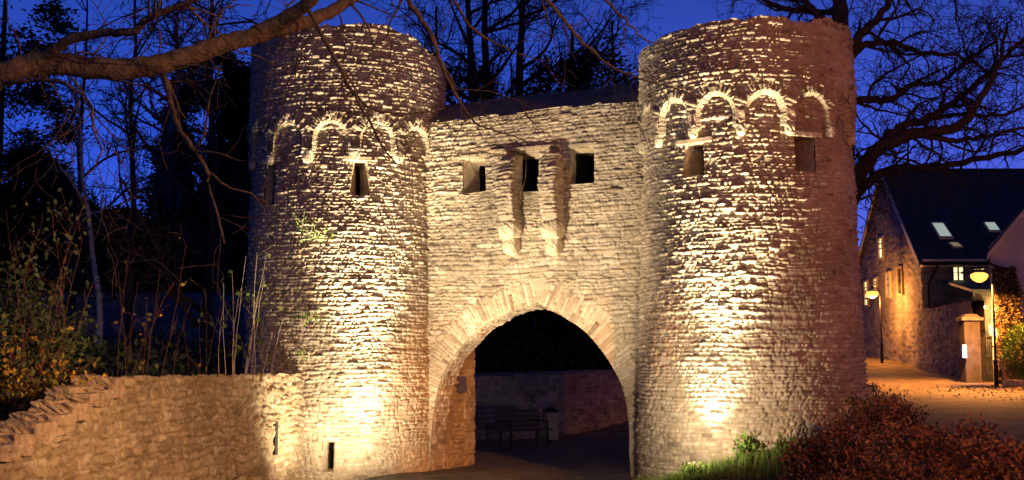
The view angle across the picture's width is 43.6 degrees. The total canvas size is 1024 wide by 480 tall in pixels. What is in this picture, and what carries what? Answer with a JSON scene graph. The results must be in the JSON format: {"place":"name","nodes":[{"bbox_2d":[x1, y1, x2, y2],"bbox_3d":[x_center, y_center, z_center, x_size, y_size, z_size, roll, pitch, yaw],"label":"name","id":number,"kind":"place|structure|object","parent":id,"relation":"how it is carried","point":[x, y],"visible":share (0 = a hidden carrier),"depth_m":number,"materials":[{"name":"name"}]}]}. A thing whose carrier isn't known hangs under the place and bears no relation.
{"place":"outdoors","nodes":[
{"label":"outdoors","id":0,"kind":"place"},
{"bbox_2d":[0,375,993,479],"bbox_3d":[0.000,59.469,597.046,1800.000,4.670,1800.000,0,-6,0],"label":"ground","id":1,"kind":"structure","parent":0,"point":[734,477],"depth_m":18.43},
{"bbox_2d":[0,372,67,420],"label":"leafy bush","id":2,"kind":"object","parent":1,"relation":"on","point":[15,405],"depth_m":15.67,"materials":[{"name":"green plant"}]},
{"bbox_2d":[0,141,87,291],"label":"evergreen tree","id":3,"kind":"object","parent":1,"relation":"on","point":[25,174],"visible":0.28,"depth_m":44.17,"materials":[{"name":"green plant"}]},
{"bbox_2d":[0,0,93,286],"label":"evergreen tree","id":4,"kind":"object","parent":1,"relation":"on","point":[58,26],"visible":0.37,"depth_m":45.87,"materials":[{"name":"green plant"}]},
{"bbox_2d":[0,167,99,412],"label":"bramble","id":5,"kind":"object","parent":1,"relation":"on","point":[63,315],"visible":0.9,"depth_m":14.49,"materials":[{"name":"green plant"}]},
{"bbox_2d":[0,244,102,420],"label":"leafy bush","id":6,"kind":"object","parent":1,"relation":"on","point":[37,308],"visible":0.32,"depth_m":15.59,"materials":[{"name":"green plant"}]},
{"bbox_2d":[0,303,113,420],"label":"leafy bush","id":7,"kind":"object","parent":1,"relation":"on","point":[8,371],"visible":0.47,"depth_m":14.63,"materials":[{"name":"green plant"}]},
{"bbox_2d":[43,193,105,275],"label":"evergreen tree","id":8,"kind":"object","parent":1,"relation":"on","point":[91,207],"depth_m":47.21,"materials":[{"name":"green plant"}]},
{"bbox_2d":[40,48,145,349],"bbox_3d":[-11.498,-0.629,34.778,2.799,9.304,3.196,2,-6,-20],"label":"birch tree","id":9,"kind":"object","parent":1,"relation":"on","point":[99,330],"visible":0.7,"depth_m":34.09,"materials":[{"name":"grey plant"}]},
{"bbox_2d":[0,0,194,346],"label":"bare tree","id":10,"kind":"object","parent":1,"relation":"on","point":[72,297],"visible":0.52,"depth_m":42.25,"materials":[{"name":"brown plant"}]},
{"bbox_2d":[58,204,159,292],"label":"evergreen tree","id":11,"kind":"object","parent":1,"relation":"on","point":[110,210],"visible":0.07,"depth_m":44.16,"materials":[{"name":"green plant"}]},
{"bbox_2d":[0,321,244,410],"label":"ground cover","id":12,"kind":"object","parent":1,"relation":"on","point":[112,358],"visible":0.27,"depth_m":26.20,"materials":[{"name":"dark leaves"}]},
{"bbox_2d":[1,292,245,362],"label":"boundary wall","id":13,"kind":"structure","parent":1,"relation":"on","point":[112,313],"depth_m":41.82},
{"bbox_2d":[9,0,239,352],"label":"bare tree","id":14,"kind":"object","parent":1,"relation":"on","point":[127,302],"visible":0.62,"depth_m":38.06,"materials":[{"name":"brown plant"}]},
{"bbox_2d":[110,227,186,376],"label":"shrub shoots","id":15,"kind":"object","parent":1,"relation":"on","point":[142,339],"visible":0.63,"depth_m":16.98,"materials":[{"name":"brown plant"}]},
{"bbox_2d":[0,373,305,479],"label":"ruined wall","id":16,"kind":"structure","parent":1,"relation":"on","point":[207,427],"depth_m":16.14,"materials":[{"name":"stone"}]},
{"bbox_2d":[66,0,250,292],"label":"bare tree","id":17,"kind":"object","parent":1,"relation":"on","point":[177,201],"visible":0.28,"depth_m":44.87,"materials":[{"name":"brown plant"}]},
{"bbox_2d":[48,0,270,372],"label":"bare tree","id":18,"kind":"object","parent":1,"relation":"on","point":[210,271],"visible":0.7,"depth_m":30.09,"materials":[{"name":"brown plant"}]},
{"bbox_2d":[152,129,194,215],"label":"evergreen tree","id":19,"kind":"object","parent":1,"relation":"on","point":[192,177],"visible":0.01,"depth_m":48.12,"materials":[{"name":"green plant"}]},
{"bbox_2d":[123,35,250,291],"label":"evergreen tree","id":20,"kind":"object","parent":1,"relation":"on","point":[200,104],"visible":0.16,"depth_m":45.48,"materials":[{"name":"green plant"}]},
{"bbox_2d":[162,280,220,374],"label":"shrub shoots","id":21,"kind":"object","parent":1,"relation":"on","point":[199,365],"visible":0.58,"depth_m":20.75,"materials":[{"name":"brown plant"}]},
{"bbox_2d":[174,58,251,292],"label":"evergreen tree","id":22,"kind":"object","parent":1,"relation":"on","point":[237,80],"visible":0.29,"depth_m":45.06,"materials":[{"name":"green plant"}]},
{"bbox_2d":[197,244,286,374],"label":"shrub shoots","id":23,"kind":"object","parent":1,"relation":"on","point":[258,319],"visible":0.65,"depth_m":23.24,"materials":[{"name":"brown plant"}]},
{"bbox_2d":[0,169,612,372],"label":"tree line","id":24,"kind":"object","parent":1,"relation":"on","point":[535,345],"visible":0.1,"depth_m":43.74,"materials":[{"name":"black plant"}]},
{"bbox_2d":[241,22,446,479],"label":"round tower","id":25,"kind":"structure","parent":1,"relation":"on","point":[361,280],"depth_m":23.89,"materials":[{"name":"stone"}]},
{"bbox_2d":[261,156,280,205],"bbox_3d":[-4.454,-1.083,24.450,0.551,0.927,0.451,-5,-8,43],"label":"window","id":26,"kind":"structure","parent":25,"relation":"in","point":[270,175],"depth_m":24.46,"materials":[{"name":"stone"}]},
{"bbox_2d":[294,208,310,225],"bbox_3d":[-3.864,-0.426,23.613,0.440,0.332,0.339,-2,-6,20],"label":"wall plant","id":27,"kind":"object","parent":25,"relation":"attached to","point":[304,211],"depth_m":23.61,"materials":[{"name":"green plant"}]},
{"bbox_2d":[294,346,313,359],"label":"wall plant","id":28,"kind":"object","parent":25,"relation":"attached to","point":[299,352],"depth_m":23.35,"materials":[{"name":"green plant"}]},
{"bbox_2d":[294,306,322,326],"bbox_3d":[-3.728,1.400,23.362,0.558,0.391,0.376,0,-6,0],"label":"plant","id":29,"kind":"object","parent":25,"relation":"attached to","point":[308,316],"depth_m":23.38,"materials":[{"name":"green plant"}]},
{"bbox_2d":[296,219,332,245],"bbox_3d":[-3.617,-0.142,23.457,0.654,0.515,0.436,-1,-6,9],"label":"plant","id":30,"kind":"object","parent":25,"relation":"attached to","point":[312,233],"depth_m":23.52,"materials":[{"name":"green plant"}]},
{"bbox_2d":[318,437,339,471],"bbox_3d":[-3.319,3.936,23.726,0.381,0.637,1.152,0,-6,0],"label":"window","id":31,"kind":"structure","parent":25,"relation":"in","point":[328,447],"depth_m":23.34,"materials":[{"name":"stone"}]},
{"bbox_2d":[343,155,377,195],"bbox_3d":[-2.985,-1.133,24.460,0.643,0.745,1.299,1,-6,-14],"label":"window","id":32,"kind":"structure","parent":25,"relation":"in","point":[359,185],"depth_m":24.07,"materials":[{"name":"stone"}]},
{"bbox_2d":[0,0,740,306],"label":"overhanging tree","id":33,"kind":"object","parent":1,"relation":"on","point":[52,59],"visible":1,"depth_m":9.50,"materials":[{"name":"brown plant"}]},
{"bbox_2d":[363,0,501,119],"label":"bare tree","id":34,"kind":"object","parent":1,"relation":"on","point":[435,31],"visible":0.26,"depth_m":46.41,"materials":[{"name":"brown plant"}]},
{"bbox_2d":[445,58,523,367],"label":"evergreen tree","id":35,"kind":"object","parent":1,"relation":"on","point":[484,80],"visible":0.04,"depth_m":47.48,"materials":[{"name":"green plant"}]},
{"bbox_2d":[402,0,593,103],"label":"bare tree","id":36,"kind":"object","parent":1,"relation":"on","point":[467,6],"visible":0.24,"depth_m":50.88,"materials":[{"name":"brown plant"}]},
{"bbox_2d":[458,0,599,100],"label":"bare tree","id":37,"kind":"object","parent":1,"relation":"on","point":[486,31],"visible":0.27,"depth_m":51.47,"materials":[{"name":"brown plant"}]},
{"bbox_2d":[424,83,643,476],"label":"gate wall","id":38,"kind":"structure","parent":1,"relation":"on","point":[495,257],"depth_m":23.64,"materials":[{"name":"stone"}]},
{"bbox_2d":[455,376,466,392],"bbox_3d":[-1.003,2.849,25.240,0.096,0.320,0.300,-3,-6,27],"label":"wall cabinet","id":39,"kind":"object","parent":38,"relation":"attached to","point":[461,386],"depth_m":25.18,"materials":[{"name":"grey metal"}]},
{"bbox_2d":[459,378,466,390],"bbox_3d":[-0.963,2.847,25.220,0.006,0.240,0.300,-3,-6,27],"label":"cabinet door","id":40,"kind":"structure","parent":39,"relation":"in","point":[462,381],"depth_m":25.21,"materials":[{"name":"grey metal"}]},
{"bbox_2d":[463,158,485,193],"bbox_3d":[-0.361,-1.153,24.933,0.501,0.665,1.500,-3,-6,27],"label":"window","id":41,"kind":"structure","parent":38,"relation":"in","point":[472,183],"depth_m":24.60,"materials":[{"name":"stone"}]},
{"bbox_2d":[514,152,538,191],"bbox_3d":[0.567,-1.207,24.378,0.573,0.771,1.360,-3,-6,27],"label":"window","id":42,"kind":"structure","parent":38,"relation":"in","point":[530,167],"depth_m":24.41,"materials":[{"name":"stone"}]},
{"bbox_2d":[568,147,593,184],"bbox_3d":[1.550,-1.293,23.819,0.526,0.669,1.260,-3,-6,27],"label":"window","id":43,"kind":"structure","parent":38,"relation":"in","point":[581,170],"depth_m":23.71,"materials":[{"name":"stone"}]},
{"bbox_2d":[447,0,626,100],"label":"bare tree","id":44,"kind":"object","parent":1,"relation":"on","point":[524,16],"visible":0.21,"depth_m":49.85,"materials":[{"name":"brown plant"}]},
{"bbox_2d":[474,369,627,440],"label":"boundary wall","id":45,"kind":"structure","parent":1,"relation":"on","point":[584,400],"depth_m":34.48,"materials":[{"name":"stone"}]},
{"bbox_2d":[508,45,600,339],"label":"evergreen tree","id":46,"kind":"object","parent":1,"relation":"on","point":[541,79],"visible":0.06,"depth_m":48.23,"materials":[{"name":"green plant"}]},
{"bbox_2d":[504,0,652,94],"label":"bare tree","id":47,"kind":"object","parent":1,"relation":"on","point":[602,31],"visible":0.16,"depth_m":53.23,"materials":[{"name":"brown plant"}]},
{"bbox_2d":[539,41,638,369],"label":"evergreen tree","id":48,"kind":"object","parent":1,"relation":"on","point":[584,65],"visible":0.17,"depth_m":46.42,"materials":[{"name":"green plant"}]},
{"bbox_2d":[553,0,663,84],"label":"bare tree","id":49,"kind":"object","parent":1,"relation":"on","point":[612,37],"visible":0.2,"depth_m":50.80,"materials":[{"name":"brown plant"}]},
{"bbox_2d":[673,459,708,476],"bbox_3d":[2.690,3.408,18.963,0.607,0.349,0.435,0,-6,0],"label":"weed","id":50,"kind":"object","parent":1,"relation":"on","point":[689,465],"visible":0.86,"depth_m":18.90,"materials":[{"name":"green plant"}]},
{"bbox_2d":[631,444,796,479],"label":"grass","id":51,"kind":"structure","parent":1,"relation":"on","point":[736,460],"depth_m":18.64,"materials":[{"name":"green plant"}]},
{"bbox_2d":[732,428,767,457],"bbox_3d":[3.535,3.068,18.972,0.559,0.553,0.443,0,-6,0],"label":"weed","id":52,"kind":"object","parent":1,"relation":"on","point":[750,443],"visible":0.92,"depth_m":18.93,"materials":[{"name":"green plant"}]},
{"bbox_2d":[636,15,868,479],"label":"round tower","id":53,"kind":"structure","parent":1,"relation":"on","point":[751,314],"depth_m":20.47,"materials":[{"name":"stone"}]},
{"bbox_2d":[675,136,712,176],"bbox_3d":[3.108,-1.326,20.959,0.666,0.621,0.551,-5,-7,39],"label":"window","id":54,"kind":"structure","parent":53,"relation":"in","point":[694,157],"depth_m":20.96,"materials":[{"name":"stone"}]},
{"bbox_2d":[786,130,821,171],"bbox_3d":[4.602,-1.395,20.732,0.643,0.653,0.552,2,-6,-21],"label":"window","id":55,"kind":"structure","parent":53,"relation":"in","point":[803,146],"depth_m":20.69,"materials":[{"name":"stone"}]},
{"bbox_2d":[771,432,798,453],"bbox_3d":[4.106,3.069,18.987,0.538,0.454,0.454,0,-6,0],"label":"weed","id":56,"kind":"object","parent":1,"relation":"on","point":[783,443],"visible":0.57,"depth_m":18.92,"materials":[{"name":"green plant"}]},
{"bbox_2d":[768,413,914,479],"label":"leafy shrub","id":57,"kind":"object","parent":1,"relation":"on","point":[811,461],"visible":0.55,"depth_m":15.99,"materials":[{"name":"red plant"}]},
{"bbox_2d":[704,0,1023,246],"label":"bare tree","id":58,"kind":"object","parent":1,"relation":"on","point":[897,135],"visible":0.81,"depth_m":27.11,"materials":[{"name":"brown plant"}]},
{"bbox_2d":[823,377,922,434],"bbox_3d":[5.231,2.717,18.581,1.445,1.455,1.749,0,-6,0],"label":"leafy shrub","id":59,"kind":"object","parent":1,"relation":"on","point":[856,401],"visible":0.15,"depth_m":18.48,"materials":[{"name":"red plant"}]},
{"bbox_2d":[805,389,969,461],"bbox_3d":[5.078,2.777,17.095,2.341,1.619,2.243,-4,-7,33],"label":"leafy shrub","id":60,"kind":"object","parent":1,"relation":"on","point":[887,422],"visible":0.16,"depth_m":17.17,"materials":[{"name":"red plant"}]},
{"bbox_2d":[816,444,987,479],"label":"leafy shrub","id":61,"kind":"object","parent":1,"relation":"on","point":[890,469],"visible":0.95,"depth_m":13.88,"materials":[{"name":"red plant"}]},
{"bbox_2d":[841,410,1023,479],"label":"leafy shrub","id":62,"kind":"object","parent":1,"relation":"on","point":[903,440],"visible":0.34,"depth_m":15.44,"materials":[{"name":"red plant"}]},
{"bbox_2d":[859,168,1023,366],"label":"stone house","id":63,"kind":"structure","parent":1,"relation":"on","point":[914,262],"depth_m":61.24,"materials":[{"name":"stone"}]},
{"bbox_2d":[863,280,869,306],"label":"window","id":64,"kind":"structure","parent":63,"relation":"in","point":[865,282],"depth_m":67.10,"materials":[{"name":"glass"}]},
{"bbox_2d":[873,276,878,291],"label":"window","id":65,"kind":"structure","parent":63,"relation":"in","point":[875,279],"depth_m":65.34,"materials":[{"name":"glass"}]},
{"bbox_2d":[878,236,883,259],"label":"window","id":66,"kind":"structure","parent":63,"relation":"in","point":[880,246],"depth_m":64.38,"materials":[{"name":"glass"}]},
{"bbox_2d":[885,271,892,297],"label":"window","id":67,"kind":"structure","parent":63,"relation":"in","point":[888,282],"depth_m":63.18,"materials":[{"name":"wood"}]},
{"bbox_2d":[896,266,904,295],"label":"window","id":68,"kind":"structure","parent":63,"relation":"in","point":[899,270],"depth_m":61.23,"materials":[{"name":"wood"}]},
{"bbox_2d":[951,267,964,286],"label":"window","id":69,"kind":"structure","parent":63,"relation":"in","point":[955,270],"depth_m":58.05,"materials":[{"name":"white glass"}]},
{"bbox_2d":[916,299,986,381],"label":"yard wall","id":70,"kind":"structure","parent":1,"relation":"on","point":[938,341],"depth_m":52.20,"materials":[{"name":"brown stone"}]},
{"bbox_2d":[910,427,1023,479],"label":"leafy shrub","id":71,"kind":"object","parent":1,"relation":"on","point":[1010,460],"visible":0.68,"depth_m":14.36,"materials":[{"name":"red plant"}]},
{"bbox_2d":[942,280,993,374],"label":"annexe","id":72,"kind":"structure","parent":1,"relation":"on","point":[980,291],"depth_m":54.00,"materials":[{"name":"paint"}]},
{"bbox_2d":[988,324,991,336],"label":"window","id":73,"kind":"structure","parent":72,"relation":"in","point":[989,325],"depth_m":53.76,"materials":[{"name":"yellow glass"}]},
{"bbox_2d":[955,314,983,382],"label":"gate pillar","id":74,"kind":"structure","parent":1,"relation":"on","point":[969,336],"depth_m":46.17,"materials":[{"name":"stone"}]},
{"bbox_2d":[961,344,966,357],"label":"notice box","id":75,"kind":"object","parent":74,"relation":"attached to","point":[963,350],"visible":1,"depth_m":45.93,"materials":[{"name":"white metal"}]},
{"bbox_2d":[980,332,992,382],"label":"iron gate","id":76,"kind":"structure","parent":74,"relation":"attached to","point":[986,357],"depth_m":46.29,"materials":[{"name":"black metal"}]},
{"bbox_2d":[919,470,1020,479],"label":"leafy shrub","id":77,"kind":"object","parent":1,"relation":"on","point":[962,476],"visible":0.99,"depth_m":13.19,"materials":[{"name":"red plant"}]},
{"bbox_2d":[987,206,1023,372],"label":"gabled house","id":78,"kind":"structure","parent":1,"relation":"on","point":[1006,248],"depth_m":45.45,"materials":[{"name":"paint"}]},
{"bbox_2d":[990,266,1023,383],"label":"creeper","id":79,"kind":"object","parent":78,"relation":"attached to","point":[1008,298],"visible":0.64,"depth_m":45.02,"materials":[{"name":"orange plant"}]},
{"bbox_2d":[1001,323,1023,379],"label":"clipped bush","id":80,"kind":"object","parent":1,"relation":"on","point":[1007,344],"visible":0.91,"depth_m":43.28,"materials":[{"name":"green plant"}]},
{"bbox_2d":[1002,358,1019,378],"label":"trellis","id":81,"kind":"object","parent":80,"relation":"attached to","point":[1003,371],"visible":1,"depth_m":43.15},
{"bbox_2d":[1002,380,1023,387],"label":"garden kerb","id":82,"kind":"structure","parent":1,"relation":"on","point":[1011,383],"depth_m":42.84,"materials":[{"name":"stone"}]},
{"bbox_2d":[363,421,636,479],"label":"gate lane","id":83,"kind":"structure","parent":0,"point":[600,454],"depth_m":26.34,"materials":[{"name":"grey asphalt"}]},
{"bbox_2d":[494,409,552,449],"bbox_3d":[0.269,4.452,30.148,1.300,0.897,0.605,4,-7,-38],"label":"park bench","id":84,"kind":"object","parent":83,"relation":"on","point":[508,413],"visible":0.98,"depth_m":30.26,"materials":[{"name":"brown wood"}]},
{"bbox_2d":[538,407,541,441],"bbox_3d":[0.704,4.631,31.998,0.078,0.880,0.078,-2,-6,22],"label":"marker post","id":85,"kind":"object","parent":83,"relation":"on","point":[539,409],"visible":0.85,"depth_m":31.99,"materials":[{"name":"grey metal"}]},
{"bbox_2d":[543,407,558,442],"bbox_3d":[0.973,4.618,31.899,0.320,0.890,0.280,2,-6,-23],"label":"litter bin","id":86,"kind":"object","parent":83,"relation":"on","point":[552,418],"visible":0.95,"depth_m":31.80,"materials":[{"name":"metal"}]},
{"bbox_2d":[0,0,1023,248],"label":"sky","id":87,"kind":"structure","parent":0,"point":[677,15],"materials":[{"name":"blue"}]},
{"bbox_2d":[864,356,1023,449],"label":"road","id":88,"kind":"structure","parent":0,"point":[1007,411],"depth_m":36.88,"materials":[{"name":"grey asphalt"}]},
{"bbox_2d":[866,384,875,397],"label":"leafy shrub","id":89,"kind":"object","parent":88,"relation":"on","point":[871,385],"visible":0.15,"depth_m":26.65,"materials":[{"name":"red plant"}]},
{"bbox_2d":[866,287,883,362],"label":"street lamp","id":90,"kind":"object","parent":88,"relation":"on","point":[871,294],"visible":0.97,"depth_m":60.85,"materials":[{"name":"black metal"}]},
{"bbox_2d":[878,385,1023,406],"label":"fallen leaves","id":91,"kind":"object","parent":88,"relation":"on","point":[996,388],"visible":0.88,"depth_m":40.70,"materials":[{"name":"brown plant"}]},
{"bbox_2d":[970,266,998,386],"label":"street lamp","id":92,"kind":"object","parent":88,"relation":"on","point":[979,276],"visible":0.99,"depth_m":43.48,"materials":[{"name":"black metal"}]}
]}

